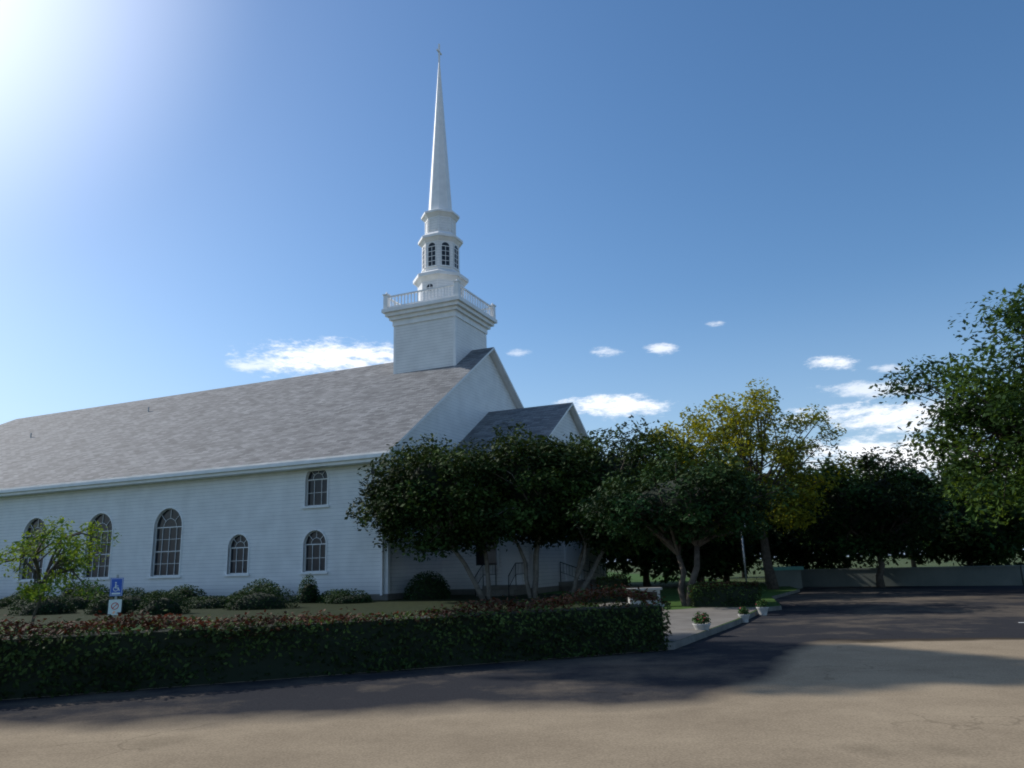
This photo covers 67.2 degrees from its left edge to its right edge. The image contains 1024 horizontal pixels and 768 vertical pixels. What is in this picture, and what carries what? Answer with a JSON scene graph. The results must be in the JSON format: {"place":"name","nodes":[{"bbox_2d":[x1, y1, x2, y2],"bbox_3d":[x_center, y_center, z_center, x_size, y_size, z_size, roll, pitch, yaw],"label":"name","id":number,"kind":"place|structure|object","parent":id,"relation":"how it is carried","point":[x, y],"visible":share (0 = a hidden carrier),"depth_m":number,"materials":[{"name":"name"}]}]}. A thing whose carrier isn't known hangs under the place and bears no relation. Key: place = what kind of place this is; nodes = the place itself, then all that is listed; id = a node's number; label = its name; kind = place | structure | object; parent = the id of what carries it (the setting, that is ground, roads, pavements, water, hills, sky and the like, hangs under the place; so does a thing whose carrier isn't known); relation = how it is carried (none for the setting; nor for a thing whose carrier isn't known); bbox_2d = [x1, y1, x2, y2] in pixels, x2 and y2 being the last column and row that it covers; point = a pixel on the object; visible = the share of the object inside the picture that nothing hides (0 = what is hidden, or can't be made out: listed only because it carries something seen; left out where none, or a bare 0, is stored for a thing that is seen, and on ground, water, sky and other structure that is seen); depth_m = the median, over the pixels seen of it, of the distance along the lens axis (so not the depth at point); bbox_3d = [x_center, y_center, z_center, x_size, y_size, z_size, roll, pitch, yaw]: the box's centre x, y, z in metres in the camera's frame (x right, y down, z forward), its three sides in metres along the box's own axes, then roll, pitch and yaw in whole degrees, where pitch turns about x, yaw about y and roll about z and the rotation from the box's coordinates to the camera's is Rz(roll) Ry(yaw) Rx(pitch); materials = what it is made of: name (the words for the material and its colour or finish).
{"place":"outdoors","nodes":[
{"label":"outdoors","id":0,"kind":"place"},
{"bbox_2d":[0,465,391,598],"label":"church wall","id":1,"kind":"structure","parent":0,"point":[271,519],"depth_m":34.37,"materials":[{"name":"white paint"}]},
{"bbox_2d":[15,468,329,581],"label":"windows","id":2,"kind":"structure","parent":1,"relation":"in","point":[166,553],"depth_m":35.51,"materials":[{"name":"glass"}]},
{"bbox_2d":[0,572,799,699],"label":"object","id":3,"kind":"structure","parent":0,"point":[669,591],"depth_m":21.18,"materials":[{"name":"concrete"}]},
{"bbox_2d":[0,516,121,625],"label":"young tree","id":4,"kind":"object","parent":3,"relation":"on","point":[34,590],"visible":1,"depth_m":19.70,"materials":[{"name":"green plant"}]},
{"bbox_2d":[108,575,123,616],"bbox_3d":[-8.514,4.728,16.522,0.250,1.240,0.067,3,-14,-20],"label":"accessible parking sign","id":5,"kind":"object","parent":3,"relation":"on","point":[116,588],"visible":0.98,"depth_m":16.54,"materials":[{"name":"blue metal"}]},
{"bbox_2d":[0,592,661,625],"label":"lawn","id":6,"kind":"structure","parent":3,"relation":"on","point":[387,607],"depth_m":24.65,"materials":[{"name":"green plant"}]},
{"bbox_2d":[0,599,13,606],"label":"shrub bed","id":7,"kind":"object","parent":6,"relation":"on","point":[6,603],"visible":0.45,"depth_m":35.44,"materials":[{"name":"green plant"}]},
{"bbox_2d":[5,590,24,603],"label":"bush","id":8,"kind":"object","parent":6,"relation":"on","point":[11,596],"depth_m":35.74,"materials":[{"name":"green plant"}]},
{"bbox_2d":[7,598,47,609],"bbox_3d":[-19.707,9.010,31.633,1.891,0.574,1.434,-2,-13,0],"label":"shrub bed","id":9,"kind":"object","parent":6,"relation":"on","point":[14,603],"visible":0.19,"depth_m":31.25,"materials":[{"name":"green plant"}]},
{"bbox_2d":[6,594,77,615],"bbox_3d":[-16.276,7.668,26.759,2.246,0.742,1.693,-2,-13,0],"label":"shrub bed","id":10,"kind":"object","parent":6,"relation":"on","point":[51,605],"visible":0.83,"depth_m":26.41,"materials":[{"name":"green plant"}]},
{"bbox_2d":[59,583,79,596],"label":"bush","id":11,"kind":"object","parent":6,"relation":"on","point":[65,590],"depth_m":35.07,"materials":[{"name":"green plant"}]},
{"bbox_2d":[62,592,98,609],"bbox_3d":[-17.105,8.537,30.302,2.137,0.726,1.642,-2,-13,0],"label":"shrub bed","id":12,"kind":"object","parent":6,"relation":"on","point":[79,602],"visible":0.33,"depth_m":29.93,"materials":[{"name":"green plant"}]},
{"bbox_2d":[71,582,98,596],"bbox_3d":[-19.235,9.514,34.921,1.514,1.072,1.288,-2,-13,0],"label":"bush","id":13,"kind":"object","parent":6,"relation":"on","point":[84,589],"depth_m":34.82,"materials":[{"name":"green plant"}]},
{"bbox_2d":[70,589,101,599],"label":"shrub bed","id":14,"kind":"object","parent":6,"relation":"on","point":[87,595],"visible":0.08,"depth_m":32.54,"materials":[{"name":"green plant"}]},
{"bbox_2d":[86,583,111,597],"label":"bush","id":15,"kind":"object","parent":6,"relation":"on","point":[100,588],"depth_m":34.39,"materials":[{"name":"green plant"}]},
{"bbox_2d":[84,592,134,614],"bbox_3d":[-13.367,7.307,25.589,1.582,0.749,1.167,-2,-13,0],"label":"shrub bed","id":16,"kind":"object","parent":6,"relation":"on","point":[102,605],"visible":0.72,"depth_m":25.39,"materials":[{"name":"green plant"}]},
{"bbox_2d":[83,589,152,611],"bbox_3d":[-14.279,7.923,28.240,2.327,0.808,2.140,-2,-13,0],"label":"shrub bed","id":17,"kind":"object","parent":6,"relation":"on","point":[135,601],"visible":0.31,"depth_m":28.03,"materials":[{"name":"green plant"}]},
{"bbox_2d":[123,586,150,602],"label":"shrub bed","id":18,"kind":"object","parent":6,"relation":"on","point":[136,588],"visible":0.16,"depth_m":31.88,"materials":[{"name":"green plant"}]},
{"bbox_2d":[147,590,165,598],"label":"bush","id":19,"kind":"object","parent":6,"relation":"on","point":[149,594],"depth_m":33.15,"materials":[{"name":"green plant"}]},
{"bbox_2d":[136,589,191,614],"bbox_3d":[-11.015,6.905,24.373,1.666,0.840,1.221,-2,-13,0],"label":"shrub bed","id":20,"kind":"object","parent":6,"relation":"on","point":[159,605],"visible":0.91,"depth_m":24.14,"materials":[{"name":"green plant"}]},
{"bbox_2d":[164,584,206,603],"bbox_3d":[-13.835,8.897,32.513,1.959,0.890,1.945,-2,-13,0],"label":"bush","id":21,"kind":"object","parent":6,"relation":"on","point":[186,591],"depth_m":32.40,"materials":[{"name":"green plant"}]},
{"bbox_2d":[179,596,210,606],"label":"shrub bed","id":22,"kind":"object","parent":6,"relation":"on","point":[188,601],"visible":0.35,"depth_m":30.15,"materials":[{"name":"green plant"}]},
{"bbox_2d":[186,595,233,608],"bbox_3d":[-10.774,7.858,27.722,1.972,0.519,1.459,-2,-13,0],"label":"shrub bed","id":23,"kind":"object","parent":6,"relation":"on","point":[206,602],"visible":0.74,"depth_m":27.37,"materials":[{"name":"green plant"}]},
{"bbox_2d":[235,578,282,599],"bbox_3d":[-10.191,8.380,31.152,1.984,1.032,1.594,-2,-13,0],"label":"bush","id":24,"kind":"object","parent":6,"relation":"on","point":[260,582],"depth_m":31.02,"materials":[{"name":"green plant"}]},
{"bbox_2d":[223,583,299,609],"bbox_3d":[-8.558,7.257,26.298,2.610,0.918,1.975,-2,-13,0],"label":"shrub bed","id":25,"kind":"object","parent":6,"relation":"on","point":[258,601],"visible":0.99,"depth_m":25.85,"materials":[{"name":"green plant"}]},
{"bbox_2d":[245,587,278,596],"bbox_3d":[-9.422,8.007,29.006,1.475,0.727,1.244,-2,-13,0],"label":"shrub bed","id":26,"kind":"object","parent":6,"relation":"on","point":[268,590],"visible":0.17,"depth_m":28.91,"materials":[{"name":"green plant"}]},
{"bbox_2d":[295,573,320,602],"bbox_3d":[-7.933,7.984,30.040,1.017,1.177,1.101,-2,-13,0],"label":"bush","id":27,"kind":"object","parent":6,"relation":"on","point":[308,592],"depth_m":29.75,"materials":[{"name":"green plant"}]},
{"bbox_2d":[315,589,351,602],"bbox_3d":[-6.819,8.204,29.751,1.544,0.574,1.524,-2,-13,0],"label":"bush","id":28,"kind":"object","parent":6,"relation":"on","point":[321,598],"depth_m":29.47,"materials":[{"name":"green plant"}]},
{"bbox_2d":[324,588,373,603],"bbox_3d":[-6.069,7.922,28.737,1.862,0.591,1.560,-2,-13,0],"label":"shrub bed","id":29,"kind":"object","parent":6,"relation":"on","point":[352,599],"visible":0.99,"depth_m":28.38,"materials":[{"name":"green plant"}]},
{"bbox_2d":[403,570,450,599],"bbox_3d":[-3.399,8.039,30.769,1.974,1.168,2.216,-2,-13,0],"label":"shrub","id":30,"kind":"object","parent":6,"relation":"on","point":[430,586],"visible":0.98,"depth_m":30.30,"materials":[{"name":"green plant"}]},
{"bbox_2d":[0,583,671,700],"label":"hedge","id":31,"kind":"object","parent":3,"relation":"on","point":[57,660],"visible":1,"depth_m":9.80,"materials":[{"name":"green plant"}]},
{"bbox_2d":[344,433,516,599],"bbox_3d":[-2.866,5.035,29.133,6.836,6.552,6.578,-2,-13,0],"label":"tree","id":32,"kind":"object","parent":3,"relation":"on","point":[413,495],"visible":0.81,"depth_m":27.93,"materials":[{"name":"green plant"}]},
{"bbox_2d":[442,421,609,597],"bbox_3d":[0.983,4.586,29.341,7.326,7.231,6.419,-2,-13,0],"label":"tree","id":33,"kind":"object","parent":3,"relation":"on","point":[533,514],"visible":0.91,"depth_m":28.03,"materials":[{"name":"green plant"}]},
{"bbox_2d":[605,554,618,573],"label":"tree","id":34,"kind":"object","parent":3,"relation":"on","point":[610,564],"depth_m":45.38,"materials":[{"name":"green plant"}]},
{"bbox_2d":[540,415,702,596],"bbox_3d":[4.147,4.692,29.636,7.192,7.079,6.683,-2,-13,0],"label":"tree","id":35,"kind":"object","parent":3,"relation":"on","point":[629,462],"visible":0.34,"depth_m":28.52,"materials":[{"name":"green plant"}]},
{"bbox_2d":[590,539,660,585],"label":"tree","id":36,"kind":"object","parent":3,"relation":"on","point":[634,559],"visible":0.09,"depth_m":36.79,"materials":[{"name":"green plant"}]},
{"bbox_2d":[566,442,798,606],"bbox_3d":[4.758,4.048,22.124,6.359,4.819,5.965,-2,-13,0],"label":"tree","id":37,"kind":"object","parent":3,"relation":"on","point":[679,509],"visible":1,"depth_m":20.89,"materials":[{"name":"green plant"}]},
{"bbox_2d":[642,523,772,583],"bbox_3d":[8.731,7.105,36.383,6.697,5.348,6.377,-8,-15,26],"label":"tree","id":38,"kind":"object","parent":3,"relation":"on","point":[718,559],"visible":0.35,"depth_m":34.60,"materials":[{"name":"green plant"}]},
{"bbox_2d":[687,577,764,607],"bbox_3d":[5.645,5.493,20.336,1.982,0.777,1.133,-4,-14,11],"label":"hedge","id":39,"kind":"object","parent":3,"relation":"on","point":[725,594],"visible":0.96,"depth_m":19.95,"materials":[{"name":"green plant"}]},
{"bbox_2d":[741,523,746,581],"bbox_3d":[7.636,5.709,25.342,0.320,2.500,0.070,-2,-13,0],"label":"sign pole","id":40,"kind":"object","parent":3,"relation":"on","point":[744,559],"visible":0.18,"depth_m":25.32,"materials":[{"name":"silver metal"}]},
{"bbox_2d":[640,378,863,588],"bbox_3d":[9.459,4.077,31.515,9.646,8.774,8.029,-2,-13,0],"label":"tall tree","id":41,"kind":"object","parent":3,"relation":"on","point":[787,455],"visible":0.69,"depth_m":30.62,"materials":[{"name":"green plant"}]},
{"bbox_2d":[0,585,1023,767],"bbox_3d":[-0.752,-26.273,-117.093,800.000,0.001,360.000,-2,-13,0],"label":"asphalt road","id":42,"kind":"structure","parent":0,"point":[877,677],"depth_m":7.17,"materials":[{"name":"grey asphalt"}]},
{"bbox_2d":[755,599,769,615],"bbox_3d":[5.850,5.215,17.992,0.340,0.379,0.326,-2,-13,0],"label":"planter","id":43,"kind":"object","parent":42,"relation":"on","point":[762,608],"visible":1,"depth_m":17.91,"materials":[{"name":"ceramic"}]},
{"bbox_2d":[0,0,1023,562],"label":"sky","id":44,"kind":"structure","parent":0,"point":[664,207],"materials":[{"name":"blue"}]},
{"bbox_2d":[475,561,617,595],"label":"handrails","id":45,"kind":"object","parent":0,"point":[514,573],"visible":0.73,"depth_m":33.00,"materials":[{"name":"metal"}]},
{"bbox_2d":[569,591,665,609],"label":"walkway","id":46,"kind":"structure","parent":0,"point":[609,602],"depth_m":22.99,"materials":[{"name":"concrete"}]},
{"bbox_2d":[595,572,633,601],"bbox_3d":[3.204,6.416,24.306,1.114,0.960,1.039,-8,-15,26],"label":"porch hedge","id":47,"kind":"object","parent":46,"relation":"on","point":[610,580],"visible":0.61,"depth_m":24.05,"materials":[{"name":"green plant"}]},
{"bbox_2d":[626,587,663,605],"bbox_3d":[3.619,5.843,21.099,1.000,0.495,0.400,-1,-13,-3],"label":"monument sign","id":48,"kind":"object","parent":46,"relation":"on","point":[656,592],"visible":0.34,"depth_m":20.99,"materials":[{"name":"stone"}]},
{"bbox_2d":[662,607,756,641],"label":"sidewalk","id":49,"kind":"structure","parent":0,"point":[681,626],"depth_m":16.17,"materials":[{"name":"concrete"}]},
{"bbox_2d":[692,611,710,630],"bbox_3d":[3.349,4.216,13.567,0.337,0.430,0.335,-2,-13,0],"label":"planter","id":50,"kind":"object","parent":49,"relation":"on","point":[700,621],"visible":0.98,"depth_m":13.51,"materials":[{"name":"stone"}]},
{"bbox_2d":[737,607,749,622],"bbox_3d":[4.861,4.830,16.139,0.255,0.331,0.283,-5,-14,13],"label":"planter","id":51,"kind":"object","parent":49,"relation":"on","point":[743,614],"visible":1,"depth_m":16.06,"materials":[{"name":"stone"}]},
{"bbox_2d":[607,554,1023,582],"bbox_3d":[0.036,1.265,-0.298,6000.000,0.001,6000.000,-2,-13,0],"label":"ground","id":52,"kind":"structure","parent":0,"point":[760,577],"depth_m":93.46,"materials":[{"name":"green plant"}]},
{"bbox_2d":[0,355,605,600],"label":"church","id":53,"kind":"structure","parent":52,"relation":"on","point":[468,403],"depth_m":34.66,"materials":[{"name":"white"}]},
{"bbox_2d":[0,347,523,489],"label":"roof","id":54,"kind":"structure","parent":53,"relation":"attached to","point":[371,409],"depth_m":40.51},
{"bbox_2d":[381,44,496,373],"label":"church steeple","id":55,"kind":"object","parent":54,"relation":"on","point":[442,321],"visible":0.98,"depth_m":42.49,"materials":[{"name":"white paint"}]},
{"bbox_2d":[452,402,589,461],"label":"porch roof","id":56,"kind":"structure","parent":53,"relation":"attached to","point":[545,420],"depth_m":38.46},
{"bbox_2d":[675,458,782,581],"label":"tree","id":57,"kind":"object","parent":52,"relation":"on","point":[752,562],"visible":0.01,"depth_m":42.05,"materials":[{"name":"green plant"}]},
{"bbox_2d":[692,456,778,577],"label":"tree","id":58,"kind":"object","parent":52,"relation":"on","point":[743,574],"depth_m":54.40,"materials":[{"name":"green plant"}]},
{"bbox_2d":[744,457,864,568],"bbox_3d":[14.617,7.141,39.635,8.046,6.420,8.382,-10,-16,31],"label":"tree","id":59,"kind":"object","parent":52,"relation":"on","point":[793,553],"visible":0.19,"depth_m":38.20,"materials":[{"name":"green plant"}]},
{"bbox_2d":[806,471,918,568],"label":"tree","id":60,"kind":"object","parent":52,"relation":"on","point":[869,562],"visible":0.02,"depth_m":44.02,"materials":[{"name":"green plant"}]},
{"bbox_2d":[781,446,962,587],"bbox_3d":[15.265,5.605,32.207,6.124,5.973,6.754,4,-15,-24],"label":"dark tree","id":61,"kind":"object","parent":52,"relation":"on","point":[881,515],"visible":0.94,"depth_m":31.46,"materials":[{"name":"green plant"}]},
{"bbox_2d":[761,565,1023,588],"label":"wall","id":62,"kind":"structure","parent":52,"relation":"on","point":[799,577],"depth_m":32.32,"materials":[{"name":"paint"}]},
{"bbox_2d":[827,442,962,566],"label":"tree","id":63,"kind":"object","parent":52,"relation":"on","point":[900,454],"visible":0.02,"depth_m":57.42,"materials":[{"name":"green plant"}]},
{"bbox_2d":[868,283,1023,527],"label":"tree","id":64,"kind":"object","parent":52,"relation":"on","point":[998,414],"visible":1,"depth_m":24.34,"materials":[{"name":"green plant"}]},
{"bbox_2d":[887,474,1023,565],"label":"tree","id":65,"kind":"object","parent":52,"relation":"on","point":[969,537],"visible":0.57,"depth_m":35.71,"materials":[{"name":"green plant"}]},
{"bbox_2d":[901,455,1023,565],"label":"tree","id":66,"kind":"object","parent":52,"relation":"on","point":[941,469],"visible":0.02,"depth_m":42.28,"materials":[{"name":"green plant"}]}
]}

